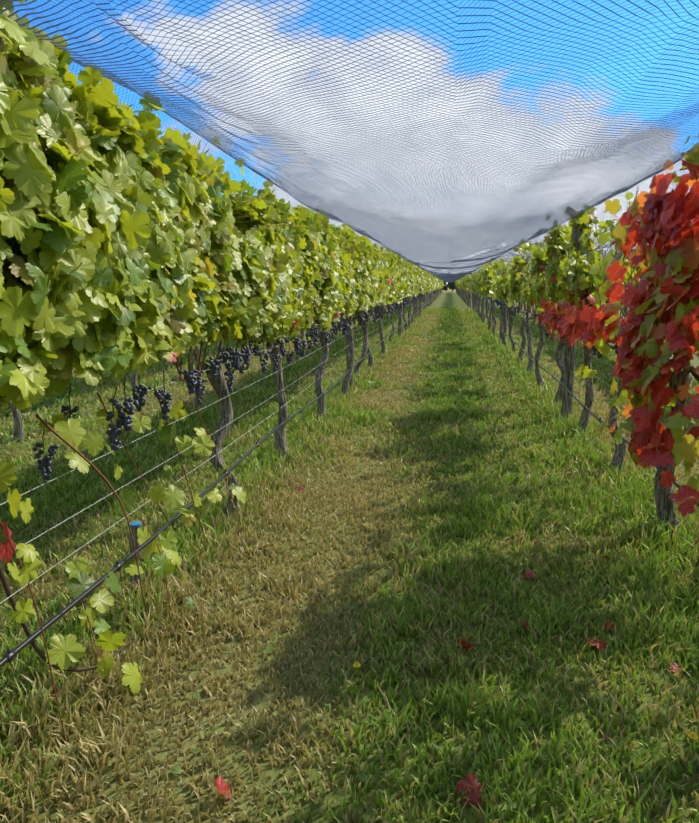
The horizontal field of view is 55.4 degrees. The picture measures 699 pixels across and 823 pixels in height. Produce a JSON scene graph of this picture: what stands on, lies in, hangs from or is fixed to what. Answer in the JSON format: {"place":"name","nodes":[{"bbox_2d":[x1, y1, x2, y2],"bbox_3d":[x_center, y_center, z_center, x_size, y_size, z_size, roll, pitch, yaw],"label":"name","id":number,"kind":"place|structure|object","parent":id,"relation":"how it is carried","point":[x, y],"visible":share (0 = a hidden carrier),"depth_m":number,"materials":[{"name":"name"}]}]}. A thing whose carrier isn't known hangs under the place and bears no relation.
{"place":"outdoors","nodes":[
{"label":"outdoors","id":0,"kind":"place"},
{"bbox_2d":[0,350,674,741],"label":"vine shoots","id":1,"kind":"object","parent":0,"point":[14,604],"visible":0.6,"depth_m":2.08,"materials":[{"name":"plant"}]},
{"bbox_2d":[0,184,696,603],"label":"trellis wires","id":2,"kind":"object","parent":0,"point":[240,416],"visible":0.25,"depth_m":2.90,"materials":[{"name":"grey metal"}]},
{"bbox_2d":[0,287,698,822],"bbox_3d":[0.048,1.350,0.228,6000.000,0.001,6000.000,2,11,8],"label":"ground","id":3,"kind":"structure","parent":0,"point":[448,297],"depth_m":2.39,"materials":[{"name":"green plant"}]},
{"bbox_2d":[9,315,355,442],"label":"grape clusters","id":4,"kind":"object","parent":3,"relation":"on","point":[18,424],"visible":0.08,"depth_m":5.89,"materials":[{"name":"brown plant"}]},
{"bbox_2d":[171,288,442,521],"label":"grapevine trunks","id":5,"kind":"object","parent":3,"relation":"on","point":[219,385],"visible":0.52,"depth_m":5.19,"materials":[{"name":"brown plant"}]},
{"bbox_2d":[0,0,283,415],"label":"vine leaves","id":6,"kind":"object","parent":5,"relation":"on","point":[126,243],"visible":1,"depth_m":2.01,"materials":[{"name":"green plant"}]},
{"bbox_2d":[222,167,363,345],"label":"vine leaves","id":7,"kind":"object","parent":5,"relation":"on","point":[319,277],"visible":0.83,"depth_m":5.15,"materials":[{"name":"green plant"}]},
{"bbox_2d":[346,226,400,317],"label":"vine leaves","id":8,"kind":"object","parent":5,"relation":"on","point":[379,279],"visible":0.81,"depth_m":9.39,"materials":[{"name":"green plant"}]},
{"bbox_2d":[389,250,422,305],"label":"vine leaves","id":9,"kind":"object","parent":5,"relation":"on","point":[411,284],"visible":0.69,"depth_m":16.89,"materials":[{"name":"green plant"}]},
{"bbox_2d":[416,267,436,294],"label":"vine leaves","id":10,"kind":"object","parent":5,"relation":"on","point":[429,281],"visible":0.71,"depth_m":32.17,"materials":[{"name":"green plant"}]},
{"bbox_2d":[435,277,443,290],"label":"vine leaves","id":11,"kind":"object","parent":5,"relation":"on","point":[440,283],"visible":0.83,"depth_m":65.64,"materials":[{"name":"green plant"}]},
{"bbox_2d":[0,216,626,446],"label":"trellis posts","id":12,"kind":"object","parent":3,"relation":"on","point":[568,382],"visible":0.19,"depth_m":6.77,"materials":[{"name":"wood"}]},
{"bbox_2d":[174,143,393,380],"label":"vine canes","id":13,"kind":"object","parent":12,"relation":"attached to","point":[198,364],"visible":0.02,"depth_m":3.41,"materials":[{"name":"brown wood"}]},
{"bbox_2d":[42,303,536,451],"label":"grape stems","id":14,"kind":"object","parent":12,"relation":"attached to","point":[189,357],"visible":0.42,"depth_m":2.96,"materials":[{"name":"plant"}]},
{"bbox_2d":[32,293,619,479],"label":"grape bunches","id":15,"kind":"object","parent":14,"relation":"hanging from","point":[193,384],"visible":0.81,"depth_m":3.37,"materials":[{"name":"purple food"}]},
{"bbox_2d":[0,363,676,693],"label":"grapevine leaves","id":16,"kind":"object","parent":12,"relation":"hanging from","point":[66,651],"visible":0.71,"depth_m":2.26,"materials":[{"name":"green plant"}]},
{"bbox_2d":[0,0,698,281],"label":"bird net","id":17,"kind":"object","parent":12,"relation":"on","point":[456,204],"visible":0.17,"depth_m":2.20,"materials":[{"name":"black plastic"}]},
{"bbox_2d":[455,277,464,289],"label":"vine leaves","id":18,"kind":"object","parent":12,"relation":"attached to","point":[458,284],"visible":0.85,"depth_m":67.41,"materials":[{"name":"green plant"}]},
{"bbox_2d":[462,268,480,295],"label":"vine leaves","id":19,"kind":"object","parent":12,"relation":"attached to","point":[469,282],"visible":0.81,"depth_m":31.34,"materials":[{"name":"green plant"}]},
{"bbox_2d":[477,257,517,305],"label":"vine leaves","id":20,"kind":"object","parent":12,"relation":"attached to","point":[490,283],"visible":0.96,"depth_m":17.35,"materials":[{"name":"green plant"}]},
{"bbox_2d":[504,219,565,313],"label":"vine leaves","id":21,"kind":"object","parent":12,"relation":"attached to","point":[514,277],"visible":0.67,"depth_m":9.73,"materials":[{"name":"green plant"}]},
{"bbox_2d":[512,161,675,315],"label":"vine leaves","id":22,"kind":"object","parent":12,"relation":"attached to","point":[563,239],"visible":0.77,"depth_m":6.14,"materials":[{"name":"green plant"}]},
{"bbox_2d":[636,137,698,316],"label":"vine leaves","id":23,"kind":"object","parent":12,"relation":"attached to","point":[690,162],"visible":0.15,"depth_m":3.35,"materials":[{"name":"green plant"}]},
{"bbox_2d":[7,373,698,798],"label":"ground weeds","id":24,"kind":"object","parent":3,"relation":"on","point":[361,779],"visible":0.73,"depth_m":2.29,"materials":[{"name":"green plant"}]},
{"bbox_2d":[129,526,698,593],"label":"short stakes","id":25,"kind":"object","parent":3,"relation":"on","point":[135,578],"visible":0.29,"depth_m":2.91,"materials":[{"name":"brown wood"}]},
{"bbox_2d":[130,521,697,763],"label":"stake caps and flowers","id":26,"kind":"object","parent":3,"relation":"on","point":[692,735],"visible":0.98,"depth_m":2.28,"materials":[{"name":"plant"}]},
{"bbox_2d":[215,481,698,806],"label":"fallen leaves","id":27,"kind":"object","parent":3,"relation":"on","point":[472,785],"visible":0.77,"depth_m":1.81,"materials":[{"name":"red plant"}]},
{"bbox_2d":[436,272,507,291],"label":"trees","id":28,"kind":"object","parent":3,"relation":"on","point":[451,285],"materials":[{"name":"green plant"}]},
{"bbox_2d":[471,291,615,344],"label":"grape clusters","id":29,"kind":"object","parent":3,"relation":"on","point":[534,310],"visible":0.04,"depth_m":33.28,"materials":[{"name":"grey plant"}]},
{"bbox_2d":[529,245,637,304],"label":"vine leaves","id":30,"kind":"object","parent":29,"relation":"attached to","point":[626,263],"depth_m":13.73,"materials":[{"name":"green plant"}]},
{"bbox_2d":[635,261,652,288],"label":"vine leaves","id":31,"kind":"object","parent":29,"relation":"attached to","point":[645,264],"depth_m":12.73,"materials":[{"name":"green plant"}]},
{"bbox_2d":[456,288,698,538],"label":"grapevine trunks","id":32,"kind":"object","parent":3,"relation":"on","point":[663,501],"visible":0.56,"depth_m":6.10,"materials":[{"name":"brown plant"}]},
{"bbox_2d":[500,169,698,369],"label":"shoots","id":33,"kind":"object","parent":32,"relation":"attached to","point":[599,248],"visible":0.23,"depth_m":5.92,"materials":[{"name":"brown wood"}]},
{"bbox_2d":[532,173,698,515],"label":"red vine leaves","id":34,"kind":"object","parent":33,"relation":"attached to","point":[647,336],"visible":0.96,"depth_m":3.27,"materials":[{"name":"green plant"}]},
{"bbox_2d":[0,295,698,667],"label":"drip line","id":35,"kind":"object","parent":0,"point":[10,653],"visible":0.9,"depth_m":2.81,"materials":[{"name":"black plastic"}]},
{"bbox_2d":[13,0,698,283],"label":"sky","id":36,"kind":"structure","parent":0,"point":[466,3],"materials":[{"name":"blue"}]}
]}

